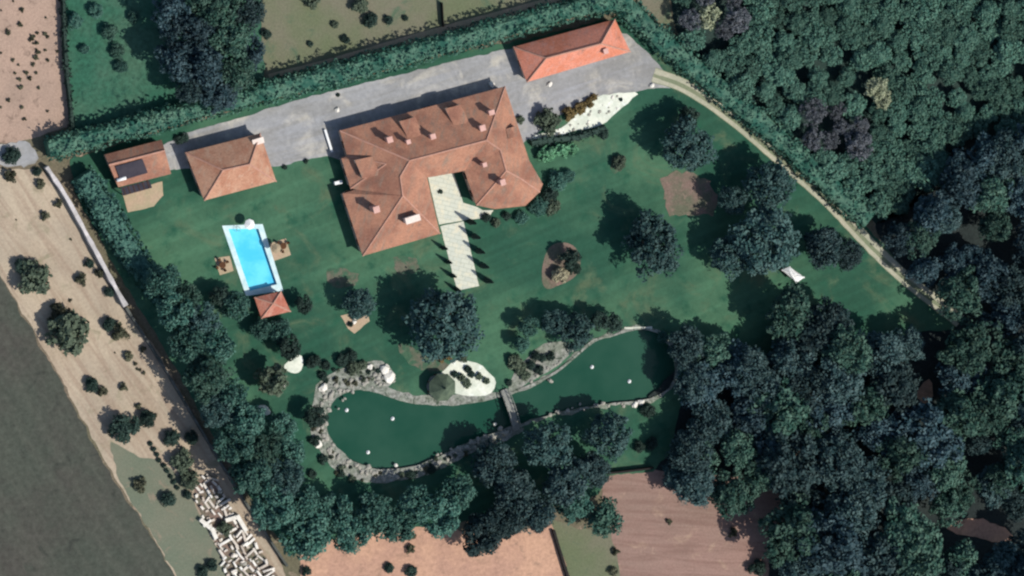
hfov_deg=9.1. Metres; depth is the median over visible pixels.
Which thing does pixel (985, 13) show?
tree
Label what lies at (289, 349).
tree
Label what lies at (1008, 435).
tree
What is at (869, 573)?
tree
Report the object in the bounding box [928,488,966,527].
tree
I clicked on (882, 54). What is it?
tree
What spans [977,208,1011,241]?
tree
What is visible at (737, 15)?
tree
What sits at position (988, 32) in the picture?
tree
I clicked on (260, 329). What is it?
tree
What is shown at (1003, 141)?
tree
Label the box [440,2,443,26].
fence
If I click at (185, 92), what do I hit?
tree
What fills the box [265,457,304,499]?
tree
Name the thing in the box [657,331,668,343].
shrub
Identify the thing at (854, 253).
tree
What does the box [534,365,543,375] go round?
shrub
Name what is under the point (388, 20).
shrub
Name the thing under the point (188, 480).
shrub
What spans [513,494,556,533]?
tree
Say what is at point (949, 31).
tree
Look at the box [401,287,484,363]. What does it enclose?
tree
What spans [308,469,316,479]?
shrub
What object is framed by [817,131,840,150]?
tree
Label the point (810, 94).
tree
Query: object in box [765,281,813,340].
tree
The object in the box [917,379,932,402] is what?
clearing
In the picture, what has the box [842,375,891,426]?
tree
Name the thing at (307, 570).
shrub
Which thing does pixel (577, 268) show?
shrub
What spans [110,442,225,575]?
weedy strip
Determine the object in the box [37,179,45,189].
shrub
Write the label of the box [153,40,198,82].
tree
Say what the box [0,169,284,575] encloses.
sandy strip
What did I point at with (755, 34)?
tree
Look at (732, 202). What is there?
tree
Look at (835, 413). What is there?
tree
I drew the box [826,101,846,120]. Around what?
tree
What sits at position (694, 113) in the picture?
tree
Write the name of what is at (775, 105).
tree
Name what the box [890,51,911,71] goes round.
tree
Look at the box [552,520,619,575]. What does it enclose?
grass strip
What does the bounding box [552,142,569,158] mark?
shrub
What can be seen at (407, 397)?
pond shore
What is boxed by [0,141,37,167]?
gravel patch
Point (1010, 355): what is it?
tree
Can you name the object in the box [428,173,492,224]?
terrace
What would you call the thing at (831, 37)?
tree
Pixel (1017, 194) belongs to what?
tree
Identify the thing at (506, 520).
tree
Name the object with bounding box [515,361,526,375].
shrub
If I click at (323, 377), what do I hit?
shrub
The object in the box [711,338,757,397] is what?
tree
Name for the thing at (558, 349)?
stone bank
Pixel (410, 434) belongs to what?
water
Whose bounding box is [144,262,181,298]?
tree
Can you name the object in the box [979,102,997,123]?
tree
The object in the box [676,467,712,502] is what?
tree
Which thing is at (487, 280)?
cypress
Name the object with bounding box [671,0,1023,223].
scrub floor
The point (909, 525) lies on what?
tree
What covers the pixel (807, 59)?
tree
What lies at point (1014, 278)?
tree
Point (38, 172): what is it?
shrub
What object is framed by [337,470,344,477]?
shrub
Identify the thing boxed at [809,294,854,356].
tree
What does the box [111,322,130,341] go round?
shrub
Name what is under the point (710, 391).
tree
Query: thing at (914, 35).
tree
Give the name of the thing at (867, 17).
tree
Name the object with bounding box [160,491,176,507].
shrub
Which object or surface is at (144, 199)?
patio
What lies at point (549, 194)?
shrub
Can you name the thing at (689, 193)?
bare patch
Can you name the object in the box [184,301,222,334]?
tree
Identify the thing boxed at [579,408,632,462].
tree
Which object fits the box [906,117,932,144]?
tree
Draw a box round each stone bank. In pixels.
[310,427,523,482]
[312,361,392,406]
[508,341,571,390]
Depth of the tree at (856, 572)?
1217.22 m
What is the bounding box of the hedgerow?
[58,0,76,128]
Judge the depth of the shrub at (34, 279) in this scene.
1167.29 m
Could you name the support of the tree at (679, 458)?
on the forest floor at (967, 232)
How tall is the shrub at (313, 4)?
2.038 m
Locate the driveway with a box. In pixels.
[163,33,669,169]
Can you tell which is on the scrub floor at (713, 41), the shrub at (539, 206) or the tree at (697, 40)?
the tree at (697, 40)
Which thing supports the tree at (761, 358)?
on the forest floor at (967, 232)
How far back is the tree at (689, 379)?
1206.04 m
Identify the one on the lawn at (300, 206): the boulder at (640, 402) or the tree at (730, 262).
the tree at (730, 262)
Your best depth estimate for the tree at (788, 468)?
1211.01 m
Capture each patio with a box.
[123,181,162,211]
[215,256,233,274]
[270,239,290,260]
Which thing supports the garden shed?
on the lawn at (300, 206)
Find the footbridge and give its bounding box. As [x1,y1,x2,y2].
[500,388,521,432]
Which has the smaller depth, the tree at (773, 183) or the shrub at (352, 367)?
the shrub at (352, 367)
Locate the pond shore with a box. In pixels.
[318,325,679,478]
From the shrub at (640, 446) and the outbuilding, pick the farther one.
the shrub at (640, 446)
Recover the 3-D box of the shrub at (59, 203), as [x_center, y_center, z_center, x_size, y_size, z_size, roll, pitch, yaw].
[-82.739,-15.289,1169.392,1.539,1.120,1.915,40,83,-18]
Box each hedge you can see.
[43,0,633,162]
[71,165,163,306]
[530,125,606,146]
[614,0,876,229]
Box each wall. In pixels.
[43,165,127,306]
[124,307,288,566]
[198,517,217,539]
[224,514,247,531]
[324,129,332,151]
[333,180,341,184]
[552,530,568,575]
[608,466,653,473]
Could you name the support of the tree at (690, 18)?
on the scrub floor at (713, 41)
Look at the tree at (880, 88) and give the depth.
1214.08 m
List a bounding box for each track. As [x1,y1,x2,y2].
[651,68,963,326]
[654,69,961,316]
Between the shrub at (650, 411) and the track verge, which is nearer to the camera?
the track verge
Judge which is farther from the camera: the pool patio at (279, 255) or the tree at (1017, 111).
the tree at (1017, 111)
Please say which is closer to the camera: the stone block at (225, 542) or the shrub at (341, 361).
the stone block at (225, 542)
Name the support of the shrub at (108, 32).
on the meadow
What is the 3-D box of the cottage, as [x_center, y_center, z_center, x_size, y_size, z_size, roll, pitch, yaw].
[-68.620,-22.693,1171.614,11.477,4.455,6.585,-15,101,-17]
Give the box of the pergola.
[118,180,151,195]
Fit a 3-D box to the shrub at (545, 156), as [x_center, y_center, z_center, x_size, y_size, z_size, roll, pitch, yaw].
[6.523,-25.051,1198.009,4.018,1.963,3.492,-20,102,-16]
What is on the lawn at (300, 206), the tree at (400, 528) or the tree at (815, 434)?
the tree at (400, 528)
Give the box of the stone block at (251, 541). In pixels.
[246,537,254,546]
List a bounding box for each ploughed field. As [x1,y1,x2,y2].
[0,0,68,142]
[602,470,783,575]
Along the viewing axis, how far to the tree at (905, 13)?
1216.69 m
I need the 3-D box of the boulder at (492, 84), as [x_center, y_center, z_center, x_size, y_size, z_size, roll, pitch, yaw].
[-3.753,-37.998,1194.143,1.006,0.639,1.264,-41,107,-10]
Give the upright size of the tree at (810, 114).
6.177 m
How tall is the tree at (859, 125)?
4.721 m
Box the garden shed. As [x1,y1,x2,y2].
[780,267,804,281]
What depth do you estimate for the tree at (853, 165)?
1215.98 m
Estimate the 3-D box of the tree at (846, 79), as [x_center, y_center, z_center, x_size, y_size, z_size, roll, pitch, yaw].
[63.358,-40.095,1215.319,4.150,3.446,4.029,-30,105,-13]
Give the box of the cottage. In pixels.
[104,140,170,186]
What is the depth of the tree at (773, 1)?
1207.62 m
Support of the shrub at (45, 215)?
on the sandy strip at (29, 233)
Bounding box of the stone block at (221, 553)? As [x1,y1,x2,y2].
[217,549,224,557]
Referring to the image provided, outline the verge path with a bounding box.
[268,0,566,80]
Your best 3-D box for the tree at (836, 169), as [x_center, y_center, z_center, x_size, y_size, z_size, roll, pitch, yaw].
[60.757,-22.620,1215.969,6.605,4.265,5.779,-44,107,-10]
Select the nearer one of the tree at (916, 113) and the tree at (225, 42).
the tree at (225, 42)
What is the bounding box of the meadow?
[65,0,264,130]
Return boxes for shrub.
[2,146,21,164]
[4,170,16,182]
[14,257,27,273]
[17,259,52,294]
[32,167,41,176]
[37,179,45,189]
[41,211,50,221]
[44,308,89,356]
[47,302,70,323]
[53,199,61,208]
[66,12,83,30]
[75,272,86,286]
[79,44,89,53]
[85,258,94,268]
[85,376,98,392]
[88,2,102,18]
[94,268,103,277]
[97,386,107,396]
[101,23,119,41]
[102,317,115,331]
[104,287,114,296]
[107,413,140,444]
[108,42,124,60]
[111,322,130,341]
[114,59,129,72]
[119,382,128,391]
[125,351,132,361]
[127,9,140,23]
[133,476,146,493]
[135,403,141,409]
[140,409,155,427]
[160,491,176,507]
[163,429,180,446]
[169,446,193,474]
[174,135,183,144]
[178,470,199,490]
[181,133,188,142]
[182,490,191,499]
[184,429,197,445]
[197,565,208,575]
[206,559,217,570]
[216,521,233,537]
[261,29,272,39]
[302,566,311,575]
[304,0,320,9]
[306,354,321,368]
[307,41,313,47]
[308,436,319,446]
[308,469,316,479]
[318,371,327,380]
[318,454,328,464]
[321,360,330,370]
[331,21,338,28]
[336,353,347,367]
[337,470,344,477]
[341,34,350,43]
[343,349,357,361]
[345,361,360,376]
[348,474,355,482]
[351,0,368,13]
[359,359,367,369]
[363,12,377,28]
[384,15,392,24]
[384,562,394,573]
[404,565,416,575]
[405,469,415,479]
[406,544,414,553]
[427,464,436,473]
[451,370,458,378]
[457,373,465,381]
[459,354,467,362]
[462,378,471,388]
[464,365,471,373]
[467,370,474,377]
[475,372,483,380]
[481,213,490,222]
[482,377,489,384]
[491,218,500,227]
[502,212,511,220]
[506,379,511,385]
[507,353,522,369]
[514,210,529,224]
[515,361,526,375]
[516,115,524,124]
[519,369,530,381]
[526,359,535,370]
[529,196,548,217]
[531,350,540,361]
[533,107,561,136]
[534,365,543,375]
[536,145,556,162]
[538,354,546,362]
[541,183,558,200]
[546,198,560,216]
[546,351,554,360]
[548,170,566,191]
[551,266,569,282]
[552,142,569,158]
[561,106,576,121]
[562,168,574,182]
[567,142,578,155]
[568,263,581,274]
[574,101,586,114]
[583,97,593,107]
[591,94,597,100]
[597,126,608,139]
[607,566,618,575]
[611,155,625,171]
[612,547,620,555]
[634,440,645,452]
[639,402,655,418]
[645,436,657,450]
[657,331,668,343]
[728,527,736,537]
[747,558,765,575]
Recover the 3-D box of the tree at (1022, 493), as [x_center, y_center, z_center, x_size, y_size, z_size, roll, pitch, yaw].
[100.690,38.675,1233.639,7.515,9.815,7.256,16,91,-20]
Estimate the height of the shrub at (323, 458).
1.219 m
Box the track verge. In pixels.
[638,0,680,44]
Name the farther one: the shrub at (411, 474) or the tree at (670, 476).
the tree at (670, 476)
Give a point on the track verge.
(660, 10)
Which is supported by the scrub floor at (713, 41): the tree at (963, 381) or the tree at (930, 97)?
the tree at (930, 97)
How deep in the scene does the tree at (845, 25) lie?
1212.57 m
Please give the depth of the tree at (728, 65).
1205.94 m
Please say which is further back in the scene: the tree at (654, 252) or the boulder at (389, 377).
the tree at (654, 252)
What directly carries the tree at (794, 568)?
on the forest floor at (967, 232)
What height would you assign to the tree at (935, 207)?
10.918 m
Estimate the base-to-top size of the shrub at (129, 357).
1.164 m
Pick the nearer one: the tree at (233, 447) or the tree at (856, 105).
the tree at (233, 447)
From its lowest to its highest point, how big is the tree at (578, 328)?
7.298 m
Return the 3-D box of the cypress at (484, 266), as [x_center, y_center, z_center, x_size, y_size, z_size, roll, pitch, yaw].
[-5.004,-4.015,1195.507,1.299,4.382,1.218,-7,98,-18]
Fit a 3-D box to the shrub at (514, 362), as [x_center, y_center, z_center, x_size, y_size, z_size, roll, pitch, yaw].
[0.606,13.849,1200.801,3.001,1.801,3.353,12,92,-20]
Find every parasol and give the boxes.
[244,219,254,229]
[271,243,280,252]
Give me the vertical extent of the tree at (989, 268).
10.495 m
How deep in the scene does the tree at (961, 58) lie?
1221.21 m
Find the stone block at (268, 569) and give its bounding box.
[262,567,274,572]
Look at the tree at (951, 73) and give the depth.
1220.11 m
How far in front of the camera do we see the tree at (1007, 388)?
1221.88 m
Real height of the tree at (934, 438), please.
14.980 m
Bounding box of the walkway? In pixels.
[440,221,478,289]
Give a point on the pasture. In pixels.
(294, 27)
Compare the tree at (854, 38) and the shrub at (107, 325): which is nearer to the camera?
the shrub at (107, 325)
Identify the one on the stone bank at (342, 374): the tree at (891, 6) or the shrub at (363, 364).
the shrub at (363, 364)
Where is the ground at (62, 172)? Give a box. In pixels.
[0,0,880,575]
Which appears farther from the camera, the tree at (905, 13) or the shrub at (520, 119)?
the tree at (905, 13)
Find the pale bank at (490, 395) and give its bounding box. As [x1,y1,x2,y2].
[450,392,500,398]
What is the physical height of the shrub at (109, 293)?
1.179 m
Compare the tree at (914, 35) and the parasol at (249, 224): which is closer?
the parasol at (249, 224)
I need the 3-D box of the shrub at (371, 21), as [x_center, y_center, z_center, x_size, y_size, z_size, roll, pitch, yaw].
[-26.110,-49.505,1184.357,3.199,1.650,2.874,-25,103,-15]
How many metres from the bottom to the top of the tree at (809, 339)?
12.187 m
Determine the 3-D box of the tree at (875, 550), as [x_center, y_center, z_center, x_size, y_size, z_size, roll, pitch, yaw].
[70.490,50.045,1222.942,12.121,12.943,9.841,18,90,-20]
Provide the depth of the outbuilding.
1194.27 m
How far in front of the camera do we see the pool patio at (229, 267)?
1181.31 m
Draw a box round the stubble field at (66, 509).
[0,277,173,575]
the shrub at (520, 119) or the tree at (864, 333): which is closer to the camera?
the shrub at (520, 119)
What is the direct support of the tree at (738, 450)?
on the forest floor at (967, 232)
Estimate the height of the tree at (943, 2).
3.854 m
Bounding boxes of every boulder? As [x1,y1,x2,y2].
[318,383,326,391]
[380,364,389,374]
[384,370,394,383]
[489,81,494,87]
[638,400,644,404]
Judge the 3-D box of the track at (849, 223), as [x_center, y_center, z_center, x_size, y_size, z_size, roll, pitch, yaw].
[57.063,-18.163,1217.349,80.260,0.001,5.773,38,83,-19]
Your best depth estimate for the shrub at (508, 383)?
1201.19 m
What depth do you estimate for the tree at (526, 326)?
1197.94 m
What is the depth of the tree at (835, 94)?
1213.11 m
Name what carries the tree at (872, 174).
on the scrub floor at (713, 41)
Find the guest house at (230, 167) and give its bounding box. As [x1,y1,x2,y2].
[184,133,276,200]
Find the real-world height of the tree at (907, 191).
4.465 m
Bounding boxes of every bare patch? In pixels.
[327,268,359,288]
[394,255,418,274]
[398,343,448,372]
[610,155,625,173]
[660,170,717,215]
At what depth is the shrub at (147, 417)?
1178.19 m
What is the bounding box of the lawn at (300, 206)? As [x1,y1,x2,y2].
[70,16,954,554]
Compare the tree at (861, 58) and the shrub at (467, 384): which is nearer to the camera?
the shrub at (467, 384)
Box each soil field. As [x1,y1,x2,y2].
[300,527,443,575]
[436,524,566,575]
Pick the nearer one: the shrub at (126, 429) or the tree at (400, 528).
the shrub at (126, 429)
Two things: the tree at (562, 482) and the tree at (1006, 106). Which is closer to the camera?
the tree at (562, 482)
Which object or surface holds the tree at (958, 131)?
on the scrub floor at (713, 41)
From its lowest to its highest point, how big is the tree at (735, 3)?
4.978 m
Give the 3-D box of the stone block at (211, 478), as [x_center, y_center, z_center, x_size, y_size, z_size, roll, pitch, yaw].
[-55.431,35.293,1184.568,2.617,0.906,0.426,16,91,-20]
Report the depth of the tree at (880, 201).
1218.56 m
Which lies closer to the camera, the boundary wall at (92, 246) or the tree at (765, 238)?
the boundary wall at (92, 246)
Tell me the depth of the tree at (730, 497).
1211.90 m
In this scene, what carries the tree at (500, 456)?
on the lawn at (300, 206)
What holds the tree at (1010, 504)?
on the forest floor at (967, 232)
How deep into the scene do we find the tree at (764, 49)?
1207.96 m
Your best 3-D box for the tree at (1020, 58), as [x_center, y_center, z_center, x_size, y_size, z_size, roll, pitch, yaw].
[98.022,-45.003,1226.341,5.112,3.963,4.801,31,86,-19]
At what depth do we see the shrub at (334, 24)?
1182.66 m
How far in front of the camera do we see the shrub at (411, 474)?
1196.67 m
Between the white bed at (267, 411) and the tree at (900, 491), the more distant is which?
the tree at (900, 491)
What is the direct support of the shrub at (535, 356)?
on the stone bank at (558, 349)
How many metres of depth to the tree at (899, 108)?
1217.77 m
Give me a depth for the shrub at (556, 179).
1198.74 m
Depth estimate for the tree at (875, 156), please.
1216.67 m
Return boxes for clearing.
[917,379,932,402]
[947,518,1011,541]
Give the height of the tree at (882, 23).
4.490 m
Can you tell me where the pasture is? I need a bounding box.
[261,0,538,77]
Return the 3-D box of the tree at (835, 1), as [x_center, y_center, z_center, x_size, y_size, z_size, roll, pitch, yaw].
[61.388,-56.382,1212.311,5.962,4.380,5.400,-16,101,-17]
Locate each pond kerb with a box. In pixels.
[510,350,582,394]
[584,328,623,346]
[624,326,651,328]
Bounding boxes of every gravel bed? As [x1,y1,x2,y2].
[341,314,369,333]
[530,92,637,139]
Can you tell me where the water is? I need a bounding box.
[327,330,674,468]
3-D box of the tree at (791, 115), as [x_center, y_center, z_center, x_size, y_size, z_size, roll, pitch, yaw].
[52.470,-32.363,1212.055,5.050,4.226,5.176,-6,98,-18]
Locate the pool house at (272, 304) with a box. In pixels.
[253,291,290,318]
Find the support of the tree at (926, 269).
on the forest floor at (967, 232)
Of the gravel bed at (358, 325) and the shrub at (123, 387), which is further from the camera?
the gravel bed at (358, 325)
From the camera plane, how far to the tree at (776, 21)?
1208.81 m
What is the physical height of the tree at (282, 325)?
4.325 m
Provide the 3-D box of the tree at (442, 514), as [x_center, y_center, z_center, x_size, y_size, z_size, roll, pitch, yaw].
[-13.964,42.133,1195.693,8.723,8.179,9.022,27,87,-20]
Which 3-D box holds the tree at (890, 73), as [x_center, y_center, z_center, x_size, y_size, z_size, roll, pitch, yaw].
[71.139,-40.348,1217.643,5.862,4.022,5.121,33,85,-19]
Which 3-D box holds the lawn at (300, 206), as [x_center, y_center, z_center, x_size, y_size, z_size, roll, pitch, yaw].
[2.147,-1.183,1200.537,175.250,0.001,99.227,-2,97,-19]
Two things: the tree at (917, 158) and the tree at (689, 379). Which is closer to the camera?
the tree at (689, 379)
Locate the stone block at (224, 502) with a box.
[219,498,230,505]
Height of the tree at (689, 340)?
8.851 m
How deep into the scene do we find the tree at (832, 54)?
1212.61 m
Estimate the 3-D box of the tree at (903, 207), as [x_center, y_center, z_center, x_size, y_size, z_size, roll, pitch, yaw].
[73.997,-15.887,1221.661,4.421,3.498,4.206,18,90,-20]
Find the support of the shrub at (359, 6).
on the pasture
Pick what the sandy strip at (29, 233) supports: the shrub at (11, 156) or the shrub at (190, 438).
the shrub at (190, 438)
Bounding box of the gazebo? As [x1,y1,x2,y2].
[426,373,454,400]
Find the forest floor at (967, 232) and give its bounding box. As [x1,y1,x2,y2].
[648,137,1023,575]
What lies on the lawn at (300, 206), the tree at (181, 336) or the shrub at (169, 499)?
the tree at (181, 336)
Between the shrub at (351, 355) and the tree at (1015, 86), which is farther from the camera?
the tree at (1015, 86)
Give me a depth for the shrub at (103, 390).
1175.43 m
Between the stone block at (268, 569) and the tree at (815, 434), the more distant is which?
the tree at (815, 434)
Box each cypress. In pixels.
[466,218,476,224]
[471,233,480,239]
[475,248,484,253]
[480,263,489,268]
[484,277,493,283]
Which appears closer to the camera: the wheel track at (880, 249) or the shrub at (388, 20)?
the shrub at (388, 20)
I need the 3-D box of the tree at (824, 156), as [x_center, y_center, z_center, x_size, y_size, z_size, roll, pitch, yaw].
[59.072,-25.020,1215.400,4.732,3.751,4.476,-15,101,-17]
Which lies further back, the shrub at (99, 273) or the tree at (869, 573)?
the tree at (869, 573)
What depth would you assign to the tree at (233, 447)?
1175.95 m
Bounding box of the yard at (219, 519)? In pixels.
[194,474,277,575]
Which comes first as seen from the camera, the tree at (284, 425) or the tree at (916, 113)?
the tree at (284, 425)
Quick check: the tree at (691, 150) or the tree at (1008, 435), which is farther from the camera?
the tree at (1008, 435)
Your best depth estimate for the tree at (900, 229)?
1218.07 m
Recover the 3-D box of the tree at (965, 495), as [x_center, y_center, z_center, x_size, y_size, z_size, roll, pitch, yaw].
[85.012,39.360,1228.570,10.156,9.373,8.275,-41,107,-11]
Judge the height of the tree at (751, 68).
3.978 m
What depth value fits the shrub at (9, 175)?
1165.39 m
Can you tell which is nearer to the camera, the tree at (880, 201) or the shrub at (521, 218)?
the shrub at (521, 218)
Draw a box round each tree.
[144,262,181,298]
[150,0,193,38]
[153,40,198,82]
[153,290,194,330]
[159,11,219,55]
[167,321,205,364]
[172,280,202,306]
[174,75,202,104]
[181,349,235,404]
[183,44,229,93]
[184,0,241,31]
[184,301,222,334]
[194,326,235,366]
[198,79,241,114]
[199,392,234,427]
[208,13,251,63]
[208,286,229,306]
[211,377,248,413]
[212,420,257,463]
[216,51,255,92]
[216,290,250,321]
[226,0,266,31]
[227,400,265,438]
[228,455,273,495]
[237,31,265,70]
[241,433,283,477]
[249,483,298,530]
[250,317,272,340]
[253,363,289,396]
[265,411,297,441]
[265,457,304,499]
[269,318,292,342]
[275,438,304,463]
[276,333,301,361]
[278,508,332,561]
[290,484,321,523]
[294,294,312,314]
[302,405,328,427]
[315,491,353,533]
[331,516,371,555]
[340,288,376,320]
[351,491,397,541]
[379,507,416,542]
[395,483,436,525]
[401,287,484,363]
[419,489,461,539]
[438,473,477,509]
[460,511,507,557]
[469,438,517,487]
[485,497,524,539]
[493,466,540,515]
[512,335,530,353]
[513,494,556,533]
[517,314,539,336]
[521,420,572,468]
[540,309,568,335]
[541,451,593,507]
[554,489,593,525]
[556,311,594,354]
[558,247,581,269]
[576,451,612,488]
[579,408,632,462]
[583,496,623,538]
[590,309,609,331]
[601,311,622,334]
[620,208,684,282]
[659,114,718,171]
[661,460,684,490]
[664,427,713,473]
[667,323,707,365]
[669,429,704,460]
[671,0,692,7]
[672,359,714,403]
[672,464,715,508]
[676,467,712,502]
[677,106,699,130]
[678,8,699,30]
[678,25,705,51]
[679,361,728,413]
[686,396,734,445]
[693,434,720,476]
[696,0,714,8]
[696,2,721,30]
[697,331,730,368]
[701,48,724,70]
[706,231,750,282]
[708,468,754,520]
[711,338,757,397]
[714,16,734,39]
[716,46,745,78]
[717,185,748,214]
[719,427,756,471]
[723,342,769,393]
[725,0,741,10]
[725,5,750,32]
[727,34,751,61]
[727,393,767,435]
[728,73,758,101]
[728,202,801,276]
[734,55,761,81]
[740,158,797,210]
[740,447,776,500]
[741,15,774,49]
[741,366,783,413]
[742,0,759,4]
[746,377,814,442]
[746,412,780,459]
[747,0,775,22]
[750,39,776,62]
[754,53,776,80]
[754,80,776,102]
[755,425,818,498]
[757,492,827,568]
[760,0,778,8]
[765,95,785,116]
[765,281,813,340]
[766,59,795,87]
[766,335,818,384]
[767,345,800,377]
[769,7,786,29]
[771,29,795,51]
[773,543,827,575]
[774,0,809,12]
[775,45,801,69]
[775,483,825,510]
[777,104,801,130]
[781,76,806,103]
[781,358,831,413]
[785,10,805,35]
[793,36,819,69]
[793,406,829,454]
[793,507,870,575]
[795,302,851,358]
[798,23,825,50]
[798,97,828,128]
[799,81,830,111]
[801,6,823,32]
[802,127,824,150]
[803,224,846,270]
[804,0,829,8]
[806,379,855,436]
[807,66,829,90]
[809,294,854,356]
[812,356,866,406]
[812,428,866,493]
[813,145,834,164]
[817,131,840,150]
[818,153,849,186]
[818,324,872,377]
[819,6,836,25]
[819,25,840,48]
[819,44,842,66]
[820,486,880,539]
[823,82,844,108]
[823,564,860,575]
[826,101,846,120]
[828,0,843,4]
[832,118,852,136]
[833,237,864,271]
[834,0,863,19]
[834,10,860,37]
[835,454,891,512]
[836,66,856,87]
[838,150,862,177]
[840,27,861,50]
[842,91,867,120]
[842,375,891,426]
[843,174,869,200]
[845,129,872,160]
[849,43,874,71]
[849,328,877,374]
[852,115,869,133]
[852,408,896,457]
[855,0,879,14]
[856,139,886,169]
[858,4,879,24]
[858,22,878,45]
[860,160,888,191]
[860,531,904,575]
[860,563,888,575]
[863,77,891,101]
[864,362,922,411]
[865,330,905,376]
[866,190,894,219]
[867,40,891,66]
[867,101,887,122]
[868,9,896,39]
[868,121,888,142]
[872,61,900,90]
[873,167,902,198]
[873,421,929,482]
[875,94,891,109]
[875,475,916,524]
[876,0,902,20]
[876,132,905,164]
[879,496,942,563]
[880,221,921,257]
[882,96,912,125]
[882,151,911,182]
[884,404,920,431]
[886,29,907,53]
[886,116,905,137]
[889,397,964,467]
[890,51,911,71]
[890,73,915,105]
[890,532,945,575]
[891,171,917,202]
[891,195,910,214]
[893,323,924,363]
[893,461,939,502]
[897,0,916,24]
[900,138,916,157]
[901,220,940,259]
[902,17,929,51]
[903,159,923,187]
[904,254,941,286]
[906,97,929,124]
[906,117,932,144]
[907,142,934,173]
[909,0,939,27]
[910,86,945,114]
[910,189,952,236]
[911,45,941,74]
[911,68,935,89]
[914,156,945,192]
[919,13,943,45]
[920,129,947,157]
[924,447,967,491]
[925,108,951,141]
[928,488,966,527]
[929,384,981,446]
[930,41,952,63]
[930,201,962,234]
[932,2,953,23]
[934,0,946,8]
[934,355,988,397]
[935,264,981,327]
[935,320,1004,376]
[937,59,963,85]
[938,19,959,47]
[938,242,976,279]
[939,159,982,209]
[939,466,982,515]
[940,538,977,575]
[940,557,964,575]
[942,113,973,147]
[943,147,979,182]
[945,0,976,17]
[946,8,970,29]
[946,87,967,109]
[952,21,981,53]
[952,47,969,68]
[953,103,975,123]
[958,64,979,89]
[960,383,1012,436]
[962,433,992,455]
[966,130,1005,182]
[966,556,1002,575]
[967,113,988,137]
[968,35,992,67]
[968,80,989,100]
[969,171,1014,212]
[969,245,1009,306]
[971,0,987,9]
[972,0,1000,26]
[974,360,1023,426]
[975,460,1018,510]
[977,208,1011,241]
[977,297,1023,337]
[978,22,998,44]
[978,64,996,85]
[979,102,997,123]
[979,540,1023,575]
[981,77,1008,105]
[983,127,1023,182]
[985,458,1014,498]
[987,330,1023,379]
[989,263,1023,308]
[991,33,1022,64]
[991,56,1012,78]
[991,92,1015,119]
[991,421,1023,458]
[993,14,1023,41]
[998,0,1019,17]
[999,483,1023,522]
[1003,75,1023,95]
[1004,176,1023,221]
[1004,427,1023,491]
[1008,393,1023,446]
[1008,527,1023,557]
[1009,92,1023,118]
[1010,122,1023,175]
[1010,557,1023,575]
[1011,222,1023,265]
[1012,319,1023,353]
[1015,41,1023,63]
[1016,0,1023,20]
[1018,112,1023,130]
[1018,483,1023,504]
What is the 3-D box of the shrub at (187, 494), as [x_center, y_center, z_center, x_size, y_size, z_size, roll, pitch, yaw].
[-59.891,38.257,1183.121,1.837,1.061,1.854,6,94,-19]
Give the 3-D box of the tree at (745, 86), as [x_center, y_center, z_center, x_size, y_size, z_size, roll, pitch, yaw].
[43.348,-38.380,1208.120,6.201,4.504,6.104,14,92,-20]
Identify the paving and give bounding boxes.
[166,151,179,169]
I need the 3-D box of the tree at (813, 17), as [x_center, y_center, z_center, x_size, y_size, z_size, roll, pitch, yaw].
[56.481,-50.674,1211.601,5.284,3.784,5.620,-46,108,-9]
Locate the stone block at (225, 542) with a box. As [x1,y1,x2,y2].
[219,538,230,546]
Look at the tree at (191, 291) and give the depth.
1171.54 m
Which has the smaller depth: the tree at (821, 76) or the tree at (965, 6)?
the tree at (821, 76)
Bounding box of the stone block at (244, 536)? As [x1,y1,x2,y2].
[241,531,246,542]
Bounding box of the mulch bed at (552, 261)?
[542,242,580,288]
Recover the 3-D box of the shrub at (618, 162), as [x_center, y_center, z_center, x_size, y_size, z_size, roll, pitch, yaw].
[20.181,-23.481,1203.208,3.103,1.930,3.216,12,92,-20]
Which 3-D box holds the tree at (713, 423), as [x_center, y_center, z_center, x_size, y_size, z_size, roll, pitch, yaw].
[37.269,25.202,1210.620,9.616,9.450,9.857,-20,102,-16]
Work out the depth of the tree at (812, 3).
1209.82 m
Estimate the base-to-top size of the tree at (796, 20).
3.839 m
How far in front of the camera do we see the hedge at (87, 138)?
1181.25 m
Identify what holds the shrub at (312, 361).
on the lawn at (300, 206)
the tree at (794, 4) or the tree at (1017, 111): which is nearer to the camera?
the tree at (794, 4)
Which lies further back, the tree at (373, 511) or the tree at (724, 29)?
the tree at (724, 29)
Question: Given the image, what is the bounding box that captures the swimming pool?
[222,224,282,295]
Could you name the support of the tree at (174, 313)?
on the lawn at (300, 206)
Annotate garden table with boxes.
[219,262,225,267]
[280,243,286,248]
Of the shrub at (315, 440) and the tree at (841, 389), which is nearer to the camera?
the shrub at (315, 440)
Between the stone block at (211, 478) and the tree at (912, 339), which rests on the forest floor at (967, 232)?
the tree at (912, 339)
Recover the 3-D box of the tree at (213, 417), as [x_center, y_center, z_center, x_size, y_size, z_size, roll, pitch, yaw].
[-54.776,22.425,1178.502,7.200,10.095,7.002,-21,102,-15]
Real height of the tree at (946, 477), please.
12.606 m
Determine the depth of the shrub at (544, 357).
1202.71 m
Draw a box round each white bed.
[259,405,270,414]
[284,355,302,372]
[441,360,495,395]
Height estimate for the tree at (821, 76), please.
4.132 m
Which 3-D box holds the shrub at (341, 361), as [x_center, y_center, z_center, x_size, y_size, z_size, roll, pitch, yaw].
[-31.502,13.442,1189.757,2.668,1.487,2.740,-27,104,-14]
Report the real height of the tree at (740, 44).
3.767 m
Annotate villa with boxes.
[338,86,542,255]
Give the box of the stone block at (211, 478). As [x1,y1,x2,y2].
[206,476,218,480]
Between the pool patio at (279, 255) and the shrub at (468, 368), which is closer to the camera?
the pool patio at (279, 255)

